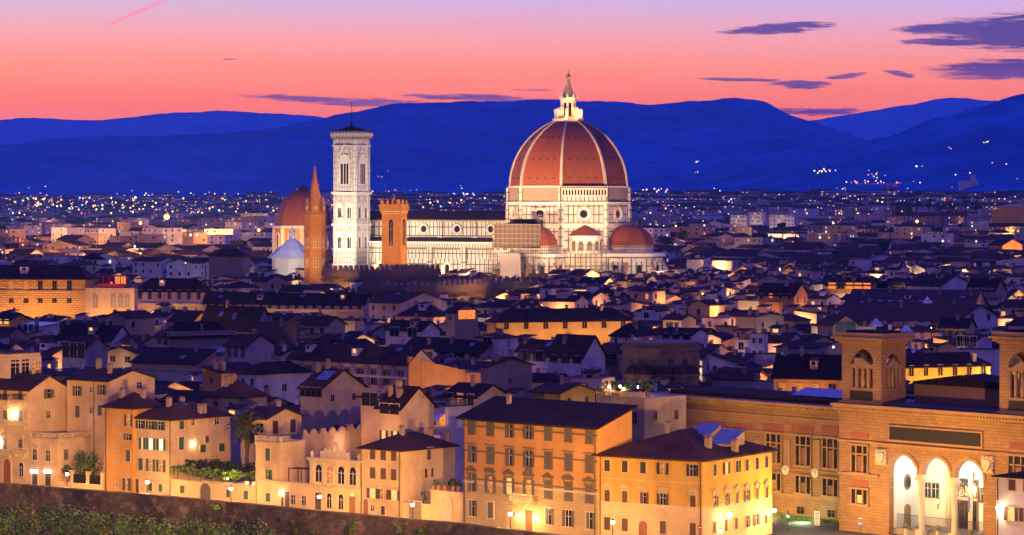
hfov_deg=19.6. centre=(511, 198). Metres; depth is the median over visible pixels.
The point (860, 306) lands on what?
house
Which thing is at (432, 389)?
house
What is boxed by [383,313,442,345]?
house
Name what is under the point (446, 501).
door
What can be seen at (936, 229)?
palace
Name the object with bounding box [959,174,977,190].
hill castle
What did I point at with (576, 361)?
window
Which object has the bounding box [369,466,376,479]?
window
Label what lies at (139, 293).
window
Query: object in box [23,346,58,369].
house
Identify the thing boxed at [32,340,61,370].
house
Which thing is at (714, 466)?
window
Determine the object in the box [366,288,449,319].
house
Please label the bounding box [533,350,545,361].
window
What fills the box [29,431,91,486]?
house
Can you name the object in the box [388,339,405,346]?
house
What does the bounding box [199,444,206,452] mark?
window
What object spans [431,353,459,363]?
house
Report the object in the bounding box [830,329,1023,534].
library
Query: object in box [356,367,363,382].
window
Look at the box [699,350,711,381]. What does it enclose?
house
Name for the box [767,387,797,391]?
house
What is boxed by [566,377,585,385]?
house
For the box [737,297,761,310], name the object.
house
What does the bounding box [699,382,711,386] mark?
house
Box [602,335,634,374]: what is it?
house
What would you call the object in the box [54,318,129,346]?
house
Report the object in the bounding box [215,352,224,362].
house
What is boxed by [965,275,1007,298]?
house
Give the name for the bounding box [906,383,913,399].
house
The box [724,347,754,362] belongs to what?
house
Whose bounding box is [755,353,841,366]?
house
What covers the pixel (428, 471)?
window
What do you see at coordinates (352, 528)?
plant
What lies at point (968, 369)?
window
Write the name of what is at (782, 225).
tree
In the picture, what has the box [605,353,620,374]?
house
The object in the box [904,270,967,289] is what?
house
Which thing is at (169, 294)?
window
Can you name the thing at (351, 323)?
house
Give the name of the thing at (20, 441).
window
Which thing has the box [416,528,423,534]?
plant
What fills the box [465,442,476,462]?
window
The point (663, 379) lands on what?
house
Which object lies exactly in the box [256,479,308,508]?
house
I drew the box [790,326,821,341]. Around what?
house
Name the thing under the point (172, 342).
window
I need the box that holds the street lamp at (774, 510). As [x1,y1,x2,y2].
[772,507,775,534]
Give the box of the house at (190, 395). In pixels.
[158,381,212,405]
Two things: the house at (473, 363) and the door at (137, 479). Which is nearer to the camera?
the door at (137, 479)
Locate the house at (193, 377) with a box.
[179,371,201,390]
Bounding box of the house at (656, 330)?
[645,322,678,338]
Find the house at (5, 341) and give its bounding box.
[0,335,14,345]
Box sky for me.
[0,0,1023,119]
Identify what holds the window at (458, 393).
in the house at (473, 393)
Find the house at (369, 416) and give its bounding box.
[353,391,384,445]
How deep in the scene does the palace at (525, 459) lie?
477.41 m
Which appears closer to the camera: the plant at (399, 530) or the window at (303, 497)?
the plant at (399, 530)
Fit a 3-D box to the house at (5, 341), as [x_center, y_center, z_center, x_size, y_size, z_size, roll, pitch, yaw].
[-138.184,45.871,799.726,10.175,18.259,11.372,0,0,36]
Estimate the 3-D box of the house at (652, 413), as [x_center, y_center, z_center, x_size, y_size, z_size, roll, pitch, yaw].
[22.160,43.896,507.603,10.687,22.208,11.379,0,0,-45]
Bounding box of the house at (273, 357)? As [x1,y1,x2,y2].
[264,354,275,361]
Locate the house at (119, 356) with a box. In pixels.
[108,339,148,367]
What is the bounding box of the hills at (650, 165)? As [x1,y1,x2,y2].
[278,139,852,196]
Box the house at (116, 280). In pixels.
[98,272,129,286]
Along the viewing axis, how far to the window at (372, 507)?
503.41 m
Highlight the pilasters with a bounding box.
[594,246,606,271]
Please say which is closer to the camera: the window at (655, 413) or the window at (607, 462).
the window at (607, 462)
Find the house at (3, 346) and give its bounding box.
[0,342,10,349]
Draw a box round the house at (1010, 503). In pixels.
[991,471,1023,534]
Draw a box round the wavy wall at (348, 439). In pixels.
[302,424,361,482]
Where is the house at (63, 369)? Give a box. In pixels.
[57,367,78,370]
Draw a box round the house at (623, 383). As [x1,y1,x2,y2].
[616,375,665,391]
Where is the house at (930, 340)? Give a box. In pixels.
[925,333,951,346]
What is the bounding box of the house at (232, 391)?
[204,373,270,411]
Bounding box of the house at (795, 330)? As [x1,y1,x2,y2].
[787,327,802,334]
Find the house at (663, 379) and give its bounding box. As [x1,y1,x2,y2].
[637,375,683,386]
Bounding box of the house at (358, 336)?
[336,324,377,342]
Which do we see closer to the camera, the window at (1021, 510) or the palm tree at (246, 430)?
the window at (1021, 510)
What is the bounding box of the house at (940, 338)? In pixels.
[932,331,955,342]
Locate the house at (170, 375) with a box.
[112,368,192,381]
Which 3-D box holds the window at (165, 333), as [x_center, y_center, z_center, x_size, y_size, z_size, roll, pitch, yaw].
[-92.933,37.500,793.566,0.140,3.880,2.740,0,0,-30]
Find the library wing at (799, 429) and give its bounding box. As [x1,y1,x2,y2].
[647,386,910,520]
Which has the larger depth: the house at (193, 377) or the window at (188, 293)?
the window at (188, 293)
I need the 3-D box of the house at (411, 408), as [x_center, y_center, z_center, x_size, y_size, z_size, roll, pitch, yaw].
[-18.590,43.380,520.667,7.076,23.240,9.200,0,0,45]
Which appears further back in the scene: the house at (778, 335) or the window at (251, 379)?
the house at (778, 335)
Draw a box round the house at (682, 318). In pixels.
[660,309,698,327]
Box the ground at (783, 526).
[768,517,877,534]
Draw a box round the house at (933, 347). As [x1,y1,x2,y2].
[914,343,941,351]
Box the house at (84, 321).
[59,317,105,331]
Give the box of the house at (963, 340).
[954,329,991,348]
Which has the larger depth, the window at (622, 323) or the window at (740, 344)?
the window at (622, 323)
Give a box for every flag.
[937,490,939,508]
[968,493,970,511]
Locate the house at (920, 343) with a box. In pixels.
[906,339,927,349]
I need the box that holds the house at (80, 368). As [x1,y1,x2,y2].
[59,361,102,373]
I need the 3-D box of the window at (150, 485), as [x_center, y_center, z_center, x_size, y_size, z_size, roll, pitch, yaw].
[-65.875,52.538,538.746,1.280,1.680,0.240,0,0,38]
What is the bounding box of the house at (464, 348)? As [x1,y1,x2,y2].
[434,336,492,359]
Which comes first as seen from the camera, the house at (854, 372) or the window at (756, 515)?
the window at (756, 515)
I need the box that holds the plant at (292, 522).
[289,519,298,533]
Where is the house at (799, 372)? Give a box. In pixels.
[770,346,841,390]
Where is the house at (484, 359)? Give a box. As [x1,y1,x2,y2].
[455,358,494,360]
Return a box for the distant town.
[0,210,1023,282]
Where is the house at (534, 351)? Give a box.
[513,337,552,372]
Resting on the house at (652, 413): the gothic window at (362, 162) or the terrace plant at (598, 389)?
the terrace plant at (598, 389)
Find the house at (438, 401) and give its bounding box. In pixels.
[428,394,444,402]
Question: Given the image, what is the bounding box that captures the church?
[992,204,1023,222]
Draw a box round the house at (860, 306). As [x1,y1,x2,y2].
[838,287,992,325]
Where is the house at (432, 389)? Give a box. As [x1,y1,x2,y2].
[423,386,444,399]
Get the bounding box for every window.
[0,432,8,448]
[3,390,7,399]
[3,409,7,421]
[9,280,13,289]
[9,359,21,378]
[16,433,24,449]
[17,391,23,401]
[18,410,23,422]
[18,462,23,476]
[19,358,31,373]
[23,280,28,289]
[23,298,28,302]
[23,324,27,331]
[29,324,33,331]
[29,357,40,373]
[30,443,38,460]
[38,280,42,289]
[43,444,51,461]
[44,389,53,398]
[45,410,50,418]
[52,280,56,289]
[62,341,68,357]
[62,448,68,460]
[67,280,71,289]
[70,342,76,357]
[73,385,81,396]
[74,405,80,417]
[78,342,84,358]
[93,294,97,307]
[96,404,102,416]
[97,384,105,395]
[98,276,102,283]
[103,276,108,283]
[109,276,114,283]
[110,294,115,307]
[110,355,115,361]
[115,276,119,283]
[118,294,122,307]
[121,276,125,283]
[121,477,130,491]
[124,294,129,307]
[124,414,131,427]
[124,433,131,440]
[125,356,130,362]
[125,449,130,462]
[136,381,141,388]
[136,419,144,429]
[137,457,143,470]
[138,289,141,298]
[138,437,144,449]
[146,420,154,429]
[146,437,154,450]
[146,458,154,471]
[148,289,151,298]
[148,482,152,491]
[155,421,164,430]
[156,438,164,451]
[156,459,164,472]
[157,289,161,299]
[157,330,161,344]
[158,483,163,492]
[163,331,167,345]
[167,292,171,299]
[169,331,180,345]
[177,292,180,299]
[178,420,184,429]
[178,436,184,450]
[179,485,184,493]
[180,331,190,345]
[187,292,190,299]
[190,419,195,425]
[191,331,201,344]
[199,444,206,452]
[202,330,213,344]
[204,435,209,443]
[213,330,223,344]
[213,400,217,407]
[213,417,219,424]
[218,442,225,451]
[224,330,235,342]
[225,488,230,497]
[227,347,230,356]
[234,347,237,356]
[241,347,244,356]
[243,490,248,499]
[250,378,253,386]
[255,422,263,432]
[263,384,268,391]
[263,463,271,479]
[264,447,270,461]
[265,492,270,502]
[273,421,277,433]
[281,383,286,391]
[290,419,295,432]
[290,494,295,504]
[299,386,305,396]
[301,495,306,505]
[304,364,311,374]
[305,390,310,396]
[311,387,315,397]
[314,463,322,483]
[316,387,321,397]
[325,464,333,484]
[325,491,332,509]
[330,394,334,401]
[336,197,342,217]
[336,226,342,247]
[336,465,344,485]
[337,493,344,510]
[339,143,349,183]
[345,197,351,217]
[346,227,351,247]
[348,466,355,485]
[351,393,355,400]
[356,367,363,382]
[358,143,366,183]
[358,197,361,217]
[358,227,361,247]
[361,391,378,406]
[363,197,368,217]
[363,226,367,247]
[367,485,377,499]
[369,450,376,460]
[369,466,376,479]
[370,368,376,384]
[370,504,375,511]
[378,486,388,500]
[379,402,399,415]
[379,451,386,460]
[379,467,386,480]
[380,429,387,438]
[380,505,385,515]
[382,369,390,385]
[388,487,399,501]
[389,327,399,336]
[390,451,397,461]
[390,468,397,480]
[391,430,398,435]
[397,370,403,384]
[407,327,416,337]
[425,467,432,477]
[426,446,432,460]
[439,413,445,425]
[454,353,464,358]
[457,392,463,404]
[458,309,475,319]
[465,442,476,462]
[465,465,476,491]
[467,393,473,406]
[467,499,476,516]
[468,421,475,434]
[469,353,479,357]
[483,336,491,341]
[484,444,495,464]
[484,467,495,493]
[486,422,494,436]
[486,501,493,518]
[503,445,514,465]
[503,469,514,495]
[504,323,508,329]
[505,423,513,437]
[517,349,530,361]
[522,447,534,467]
[522,471,534,497]
[523,323,528,329]
[523,425,533,439]
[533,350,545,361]
[541,472,553,499]
[542,448,553,469]
[543,320,548,328]
[544,426,552,440]
[544,506,553,525]
[549,354,557,362]
[561,358,569,363]
[561,474,573,501]
[562,322,567,328]
[562,450,573,471]
[562,509,573,527]
[564,428,572,442]
[573,355,580,363]
[582,322,586,328]
[582,452,593,473]
[582,476,593,503]
[584,396,588,401]
[584,430,593,444]
[585,511,594,529]
[601,322,606,327]
[601,482,612,502]
[601,514,612,530]
[603,459,610,471]
[605,353,616,366]
[619,484,629,503]
[619,515,629,531]
[620,321,625,327]
[621,460,628,472]
[632,411,637,424]
[637,485,648,504]
[639,461,646,474]
[643,312,648,318]
[653,411,657,421]
[657,462,668,475]
[657,486,668,505]
[657,517,667,534]
[662,333,668,338]
[672,333,679,339]
[674,409,678,419]
[683,333,689,339]
[686,520,697,534]
[687,463,697,476]
[687,488,697,507]
[711,488,719,507]
[712,463,716,476]
[712,520,716,534]
[723,486,730,505]
[723,518,728,531]
[724,461,729,474]
[727,346,732,351]
[734,484,741,503]
[734,516,738,529]
[735,460,740,472]
[738,342,743,349]
[744,458,749,471]
[744,482,751,502]
[745,514,750,527]
[754,457,759,469]
[754,481,761,500]
[754,513,759,525]
[758,337,762,343]
[763,431,782,465]
[763,479,770,498]
[763,511,768,524]
[764,455,768,468]
[772,471,782,492]
[778,382,785,390]
[792,433,812,468]
[792,473,812,495]
[794,383,802,390]
[795,505,805,514]
[811,383,819,387]
[820,436,838,470]
[820,476,838,498]
[826,509,835,518]
[828,282,835,288]
[828,383,836,388]
[835,321,855,331]
[837,282,844,288]
[846,282,853,288]
[848,443,869,475]
[848,486,869,506]
[854,283,861,288]
[863,283,870,288]
[876,282,887,288]
[890,282,904,288]
[908,365,913,376]
[923,368,928,376]
[925,482,930,497]
[931,483,939,498]
[938,364,942,375]
[952,364,957,375]
[956,335,963,346]
[964,335,970,346]
[966,367,971,374]
[971,336,976,346]
[976,487,979,502]
[980,487,982,502]
[981,363,985,373]
[986,313,990,320]
[988,288,993,295]
[1004,506,1017,521]
[1005,453,1023,472]
[1007,478,1016,491]
[1019,507,1023,522]
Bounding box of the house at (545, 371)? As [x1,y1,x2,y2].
[532,368,569,377]
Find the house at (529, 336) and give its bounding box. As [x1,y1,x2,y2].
[518,334,536,345]
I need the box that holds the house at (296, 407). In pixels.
[274,395,299,412]
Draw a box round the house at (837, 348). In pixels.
[810,331,841,354]
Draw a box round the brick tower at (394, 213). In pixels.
[379,187,408,265]
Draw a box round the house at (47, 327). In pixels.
[14,316,60,334]
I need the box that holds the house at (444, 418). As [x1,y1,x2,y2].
[434,397,471,491]
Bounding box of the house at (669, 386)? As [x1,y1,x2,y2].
[664,383,685,389]
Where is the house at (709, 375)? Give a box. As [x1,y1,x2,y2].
[702,367,773,381]
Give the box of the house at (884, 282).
[876,275,909,288]
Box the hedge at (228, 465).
[183,459,254,474]
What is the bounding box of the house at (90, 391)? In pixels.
[63,358,158,475]
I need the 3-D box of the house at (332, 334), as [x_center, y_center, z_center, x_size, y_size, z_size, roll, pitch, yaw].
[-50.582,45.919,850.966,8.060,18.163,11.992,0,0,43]
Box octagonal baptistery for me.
[268,227,303,275]
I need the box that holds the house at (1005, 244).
[988,239,1022,249]
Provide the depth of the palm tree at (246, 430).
531.70 m
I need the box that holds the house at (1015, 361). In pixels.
[1012,356,1018,366]
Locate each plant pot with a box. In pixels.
[244,475,249,484]
[431,480,435,489]
[436,481,440,489]
[442,481,446,490]
[451,480,455,490]
[456,481,460,490]
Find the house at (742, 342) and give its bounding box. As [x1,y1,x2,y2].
[735,333,750,352]
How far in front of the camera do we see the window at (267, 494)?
519.26 m
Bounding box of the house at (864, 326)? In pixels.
[858,321,875,329]
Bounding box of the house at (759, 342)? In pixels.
[750,328,768,352]
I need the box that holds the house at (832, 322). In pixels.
[815,309,860,335]
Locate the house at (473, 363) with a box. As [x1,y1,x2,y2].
[441,357,488,372]
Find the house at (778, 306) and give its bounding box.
[765,298,782,312]
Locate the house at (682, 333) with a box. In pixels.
[657,326,710,343]
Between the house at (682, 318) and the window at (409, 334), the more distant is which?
the house at (682, 318)
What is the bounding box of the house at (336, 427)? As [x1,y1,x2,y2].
[326,419,360,431]
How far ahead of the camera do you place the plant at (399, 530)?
488.48 m
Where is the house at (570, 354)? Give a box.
[544,334,608,375]
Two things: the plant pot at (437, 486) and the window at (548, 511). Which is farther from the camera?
the plant pot at (437, 486)
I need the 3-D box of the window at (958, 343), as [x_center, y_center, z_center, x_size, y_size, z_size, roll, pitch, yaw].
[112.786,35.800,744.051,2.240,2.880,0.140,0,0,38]
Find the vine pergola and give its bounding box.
[169,464,254,483]
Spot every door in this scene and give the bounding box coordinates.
[2,457,11,482]
[31,467,38,484]
[44,468,51,485]
[135,478,139,492]
[199,481,211,498]
[280,495,283,505]
[284,491,290,506]
[314,491,321,509]
[347,491,356,512]
[362,497,369,513]
[408,500,421,518]
[441,495,452,521]
[524,504,534,530]
[637,519,648,534]
[904,474,910,525]
[958,477,978,530]
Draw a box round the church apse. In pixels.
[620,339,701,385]
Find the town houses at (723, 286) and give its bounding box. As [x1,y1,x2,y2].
[1,254,1023,340]
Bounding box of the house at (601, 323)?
[484,304,634,343]
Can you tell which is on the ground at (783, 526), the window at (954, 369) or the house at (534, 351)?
the house at (534, 351)
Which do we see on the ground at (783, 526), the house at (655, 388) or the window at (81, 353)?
the house at (655, 388)
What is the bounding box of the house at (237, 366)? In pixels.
[201,356,251,378]
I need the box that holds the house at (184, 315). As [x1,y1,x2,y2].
[167,306,203,325]
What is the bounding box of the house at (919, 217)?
[892,212,967,224]
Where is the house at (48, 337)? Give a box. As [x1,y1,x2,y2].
[28,335,56,344]
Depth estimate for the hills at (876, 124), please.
17747.01 m
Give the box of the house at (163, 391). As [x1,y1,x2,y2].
[155,384,173,402]
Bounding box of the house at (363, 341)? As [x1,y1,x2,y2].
[329,338,377,345]
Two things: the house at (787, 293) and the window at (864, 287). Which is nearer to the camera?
the house at (787, 293)
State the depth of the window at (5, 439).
560.49 m
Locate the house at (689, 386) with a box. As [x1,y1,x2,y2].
[684,385,699,387]
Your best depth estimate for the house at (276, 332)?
838.96 m
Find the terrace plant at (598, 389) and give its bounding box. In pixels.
[595,387,603,395]
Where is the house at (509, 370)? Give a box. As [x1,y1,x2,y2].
[477,349,535,397]
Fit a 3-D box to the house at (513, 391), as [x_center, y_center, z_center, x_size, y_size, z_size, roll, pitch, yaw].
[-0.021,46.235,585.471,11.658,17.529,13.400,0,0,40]
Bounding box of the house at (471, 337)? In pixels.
[463,335,474,339]
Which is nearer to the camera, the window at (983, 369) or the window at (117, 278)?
the window at (983, 369)
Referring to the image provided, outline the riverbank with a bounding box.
[0,514,145,534]
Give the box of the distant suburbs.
[0,188,1023,217]
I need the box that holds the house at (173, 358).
[129,345,216,374]
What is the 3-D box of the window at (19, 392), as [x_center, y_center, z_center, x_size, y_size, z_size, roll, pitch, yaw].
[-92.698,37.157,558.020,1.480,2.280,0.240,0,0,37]
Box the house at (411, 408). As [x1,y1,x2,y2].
[373,379,438,439]
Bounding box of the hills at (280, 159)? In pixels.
[0,98,866,198]
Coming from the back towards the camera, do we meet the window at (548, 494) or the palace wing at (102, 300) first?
the palace wing at (102, 300)
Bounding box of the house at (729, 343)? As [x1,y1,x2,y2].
[721,328,757,353]
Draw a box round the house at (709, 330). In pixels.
[684,322,716,332]
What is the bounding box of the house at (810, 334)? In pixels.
[801,328,821,337]
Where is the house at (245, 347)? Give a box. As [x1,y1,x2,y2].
[222,329,277,364]
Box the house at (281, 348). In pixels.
[274,340,293,360]
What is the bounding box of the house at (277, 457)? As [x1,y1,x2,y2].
[254,435,305,485]
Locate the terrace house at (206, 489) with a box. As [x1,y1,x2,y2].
[170,478,256,503]
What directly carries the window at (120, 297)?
in the palace wing at (102, 300)
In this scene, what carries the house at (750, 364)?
on the ground at (783, 526)
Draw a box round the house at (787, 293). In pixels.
[755,280,809,309]
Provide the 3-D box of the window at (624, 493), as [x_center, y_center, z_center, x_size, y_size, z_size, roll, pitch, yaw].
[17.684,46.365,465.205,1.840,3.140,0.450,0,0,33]
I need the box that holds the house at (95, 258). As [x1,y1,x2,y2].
[82,253,105,267]
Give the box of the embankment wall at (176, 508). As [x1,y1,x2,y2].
[0,482,560,534]
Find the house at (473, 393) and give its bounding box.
[440,375,511,407]
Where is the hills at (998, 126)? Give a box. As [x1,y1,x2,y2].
[691,94,1023,217]
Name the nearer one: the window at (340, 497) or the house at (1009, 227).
the window at (340, 497)
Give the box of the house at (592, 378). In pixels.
[565,368,614,390]
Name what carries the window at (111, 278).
in the house at (116, 280)
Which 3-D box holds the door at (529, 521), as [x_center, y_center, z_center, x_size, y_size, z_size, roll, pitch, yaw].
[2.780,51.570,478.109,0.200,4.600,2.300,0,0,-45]
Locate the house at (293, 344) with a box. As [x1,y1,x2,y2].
[286,339,296,346]
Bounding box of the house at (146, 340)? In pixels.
[115,333,155,346]
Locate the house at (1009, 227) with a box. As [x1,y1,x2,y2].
[988,223,1023,233]
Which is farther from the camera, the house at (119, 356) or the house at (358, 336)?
the house at (358, 336)
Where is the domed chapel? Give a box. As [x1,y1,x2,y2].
[272,183,332,262]
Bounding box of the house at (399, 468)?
[356,425,459,516]
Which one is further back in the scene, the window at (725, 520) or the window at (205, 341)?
the window at (205, 341)
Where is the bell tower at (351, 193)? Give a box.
[330,101,373,269]
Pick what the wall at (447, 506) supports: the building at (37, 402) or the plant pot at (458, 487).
the plant pot at (458, 487)
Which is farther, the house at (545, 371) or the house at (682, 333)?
the house at (682, 333)
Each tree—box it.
[61,464,76,481]
[71,450,102,474]
[226,410,265,482]
[229,239,246,248]
[420,491,426,502]
[447,478,462,490]
[655,236,674,244]
[676,229,687,239]
[777,222,786,239]
[878,241,890,251]
[891,202,901,209]
[892,205,914,225]
[902,200,912,225]
[935,200,948,226]
[947,200,960,229]
[969,200,981,220]
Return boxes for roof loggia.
[0,350,40,378]
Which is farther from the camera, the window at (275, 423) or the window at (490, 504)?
the window at (275, 423)
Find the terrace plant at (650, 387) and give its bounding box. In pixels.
[646,383,652,395]
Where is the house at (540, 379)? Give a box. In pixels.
[532,370,565,388]
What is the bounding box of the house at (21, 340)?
[9,338,30,341]
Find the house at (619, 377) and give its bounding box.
[590,367,621,390]
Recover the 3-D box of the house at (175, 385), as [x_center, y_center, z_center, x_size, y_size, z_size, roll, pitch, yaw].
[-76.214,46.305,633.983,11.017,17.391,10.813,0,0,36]
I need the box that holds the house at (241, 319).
[200,300,268,333]
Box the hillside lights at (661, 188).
[15,141,1006,195]
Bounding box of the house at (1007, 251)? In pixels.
[993,249,1016,253]
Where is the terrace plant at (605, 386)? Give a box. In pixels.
[602,380,607,394]
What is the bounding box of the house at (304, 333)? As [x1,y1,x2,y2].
[300,328,324,340]
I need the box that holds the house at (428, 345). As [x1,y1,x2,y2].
[403,336,448,356]
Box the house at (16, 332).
[0,327,29,339]
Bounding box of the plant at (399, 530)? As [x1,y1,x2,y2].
[396,526,403,533]
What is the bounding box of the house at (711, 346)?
[699,336,727,354]
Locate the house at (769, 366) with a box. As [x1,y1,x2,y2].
[761,358,774,367]
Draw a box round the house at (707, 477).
[591,421,779,534]
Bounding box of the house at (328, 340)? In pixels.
[317,332,343,342]
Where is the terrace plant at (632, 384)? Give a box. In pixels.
[630,380,634,388]
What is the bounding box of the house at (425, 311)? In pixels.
[396,301,444,323]
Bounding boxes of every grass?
[0,511,277,534]
[772,511,838,523]
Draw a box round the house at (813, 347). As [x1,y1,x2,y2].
[773,341,834,353]
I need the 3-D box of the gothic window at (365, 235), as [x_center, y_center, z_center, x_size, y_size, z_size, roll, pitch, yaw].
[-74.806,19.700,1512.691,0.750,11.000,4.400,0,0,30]
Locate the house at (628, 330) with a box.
[608,320,656,342]
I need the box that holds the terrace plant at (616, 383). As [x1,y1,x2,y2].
[615,379,619,395]
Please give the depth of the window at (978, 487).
470.43 m
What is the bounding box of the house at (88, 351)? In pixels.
[59,335,110,367]
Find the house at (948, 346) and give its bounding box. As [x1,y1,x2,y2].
[936,337,956,351]
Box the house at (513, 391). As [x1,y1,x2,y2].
[504,387,524,396]
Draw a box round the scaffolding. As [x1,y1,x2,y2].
[486,215,544,277]
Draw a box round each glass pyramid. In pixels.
[869,318,882,325]
[900,325,913,332]
[923,296,931,302]
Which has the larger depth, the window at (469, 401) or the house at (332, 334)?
the house at (332, 334)
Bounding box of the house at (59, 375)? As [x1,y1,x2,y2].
[41,367,71,383]
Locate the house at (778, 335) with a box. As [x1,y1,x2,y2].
[767,324,802,352]
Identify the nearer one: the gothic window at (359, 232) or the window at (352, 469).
the window at (352, 469)
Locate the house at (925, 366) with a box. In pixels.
[893,351,993,383]
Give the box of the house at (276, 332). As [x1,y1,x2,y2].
[257,316,300,343]
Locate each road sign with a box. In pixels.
[814,511,819,524]
[858,516,862,525]
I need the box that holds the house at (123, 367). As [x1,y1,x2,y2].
[118,363,131,368]
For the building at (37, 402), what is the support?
on the ground at (783, 526)
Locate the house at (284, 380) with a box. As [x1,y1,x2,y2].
[237,358,313,403]
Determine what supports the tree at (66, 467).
on the ground at (783, 526)
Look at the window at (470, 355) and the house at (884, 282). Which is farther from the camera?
the house at (884, 282)
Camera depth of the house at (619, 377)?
684.93 m
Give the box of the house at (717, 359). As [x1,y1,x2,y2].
[707,348,740,371]
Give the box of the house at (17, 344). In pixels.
[7,338,40,349]
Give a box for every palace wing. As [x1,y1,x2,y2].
[85,287,137,316]
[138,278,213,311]
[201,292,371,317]
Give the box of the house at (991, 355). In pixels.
[957,342,999,375]
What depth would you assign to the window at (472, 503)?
487.44 m
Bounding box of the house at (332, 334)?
[313,327,338,340]
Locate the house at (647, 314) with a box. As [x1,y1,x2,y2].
[641,305,654,319]
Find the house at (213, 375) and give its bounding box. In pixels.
[199,359,240,390]
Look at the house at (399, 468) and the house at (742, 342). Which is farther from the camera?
the house at (742, 342)
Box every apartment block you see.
[730,215,749,226]
[748,212,765,225]
[769,214,797,227]
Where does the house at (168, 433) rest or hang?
on the ground at (783, 526)
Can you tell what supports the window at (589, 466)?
in the palace at (525, 459)
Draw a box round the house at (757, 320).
[733,309,786,332]
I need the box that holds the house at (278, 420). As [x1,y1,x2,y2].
[242,399,305,483]
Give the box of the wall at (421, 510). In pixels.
[401,500,431,519]
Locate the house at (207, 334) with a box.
[154,321,235,351]
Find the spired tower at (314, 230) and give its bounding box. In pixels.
[303,160,326,284]
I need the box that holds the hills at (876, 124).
[808,98,996,140]
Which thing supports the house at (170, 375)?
on the ground at (783, 526)
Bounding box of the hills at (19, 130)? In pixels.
[0,110,323,145]
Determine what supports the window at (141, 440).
in the house at (168, 433)
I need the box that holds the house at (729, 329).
[714,319,739,334]
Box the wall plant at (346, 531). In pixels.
[344,526,348,534]
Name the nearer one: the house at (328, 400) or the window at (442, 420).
the window at (442, 420)
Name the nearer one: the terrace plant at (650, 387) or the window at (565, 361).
the terrace plant at (650, 387)
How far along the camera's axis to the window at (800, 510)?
501.32 m
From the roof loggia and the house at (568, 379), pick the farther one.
the house at (568, 379)
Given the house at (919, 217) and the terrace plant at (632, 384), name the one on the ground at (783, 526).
the house at (919, 217)
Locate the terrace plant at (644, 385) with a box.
[642,380,648,394]
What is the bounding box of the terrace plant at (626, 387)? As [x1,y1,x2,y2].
[624,383,630,390]
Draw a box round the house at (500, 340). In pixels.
[473,328,520,357]
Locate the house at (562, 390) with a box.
[528,375,595,401]
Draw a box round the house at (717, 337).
[708,332,733,343]
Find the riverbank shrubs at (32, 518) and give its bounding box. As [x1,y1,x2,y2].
[0,497,276,534]
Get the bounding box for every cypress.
[915,195,918,210]
[963,196,967,225]
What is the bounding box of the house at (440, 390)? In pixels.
[422,385,451,394]
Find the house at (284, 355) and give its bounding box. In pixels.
[278,338,314,360]
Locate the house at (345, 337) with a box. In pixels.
[318,331,355,340]
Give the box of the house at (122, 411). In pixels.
[99,388,165,492]
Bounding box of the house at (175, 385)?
[146,373,192,389]
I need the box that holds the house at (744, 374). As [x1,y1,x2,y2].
[711,366,769,379]
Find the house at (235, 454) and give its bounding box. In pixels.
[224,403,252,482]
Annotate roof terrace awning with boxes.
[288,467,308,481]
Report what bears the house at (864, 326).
on the ground at (783, 526)
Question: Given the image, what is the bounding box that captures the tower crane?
[856,182,897,228]
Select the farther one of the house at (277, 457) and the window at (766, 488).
the house at (277, 457)
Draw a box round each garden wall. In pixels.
[58,470,104,489]
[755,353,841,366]
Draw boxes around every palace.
[0,265,99,318]
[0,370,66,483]
[285,341,480,393]
[306,441,362,513]
[321,264,440,287]
[361,276,537,301]
[455,393,637,534]
[857,229,878,232]
[891,227,942,232]
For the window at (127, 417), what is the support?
in the house at (122, 411)
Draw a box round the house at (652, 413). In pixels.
[596,390,685,442]
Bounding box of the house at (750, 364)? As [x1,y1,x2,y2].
[737,356,762,367]
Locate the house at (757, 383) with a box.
[712,374,773,389]
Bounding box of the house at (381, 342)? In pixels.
[371,335,385,345]
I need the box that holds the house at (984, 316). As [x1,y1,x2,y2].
[959,303,999,333]
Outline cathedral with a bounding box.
[368,70,669,275]
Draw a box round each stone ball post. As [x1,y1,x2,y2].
[903,523,907,534]
[935,525,939,534]
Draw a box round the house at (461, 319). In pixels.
[443,298,480,338]
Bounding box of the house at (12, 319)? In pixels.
[0,308,31,326]
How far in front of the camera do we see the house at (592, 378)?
637.23 m
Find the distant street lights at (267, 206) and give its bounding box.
[0,197,992,249]
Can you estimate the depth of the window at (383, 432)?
518.88 m
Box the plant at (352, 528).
[348,520,356,534]
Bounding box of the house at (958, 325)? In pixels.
[937,314,977,335]
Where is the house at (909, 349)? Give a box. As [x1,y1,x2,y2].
[886,342,925,362]
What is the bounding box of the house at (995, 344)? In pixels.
[987,334,999,347]
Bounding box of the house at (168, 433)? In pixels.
[134,396,232,495]
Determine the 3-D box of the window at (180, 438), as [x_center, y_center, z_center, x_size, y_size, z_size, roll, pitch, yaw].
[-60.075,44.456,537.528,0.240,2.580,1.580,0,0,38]
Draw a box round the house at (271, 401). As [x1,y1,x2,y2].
[265,388,294,406]
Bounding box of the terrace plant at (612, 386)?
[610,380,614,395]
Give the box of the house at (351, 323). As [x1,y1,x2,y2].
[343,315,364,332]
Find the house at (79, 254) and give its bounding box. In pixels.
[68,253,84,255]
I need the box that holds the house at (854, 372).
[853,355,860,380]
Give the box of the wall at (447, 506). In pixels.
[430,490,462,522]
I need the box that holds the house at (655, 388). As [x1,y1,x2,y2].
[628,382,669,391]
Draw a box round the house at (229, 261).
[208,249,251,279]
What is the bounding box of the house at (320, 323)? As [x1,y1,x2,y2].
[297,309,347,332]
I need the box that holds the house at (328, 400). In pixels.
[296,358,367,435]
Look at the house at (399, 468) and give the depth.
503.12 m
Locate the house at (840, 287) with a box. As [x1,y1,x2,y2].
[826,274,877,301]
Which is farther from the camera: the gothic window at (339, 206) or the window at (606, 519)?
the gothic window at (339, 206)
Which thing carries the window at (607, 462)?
in the house at (707, 477)

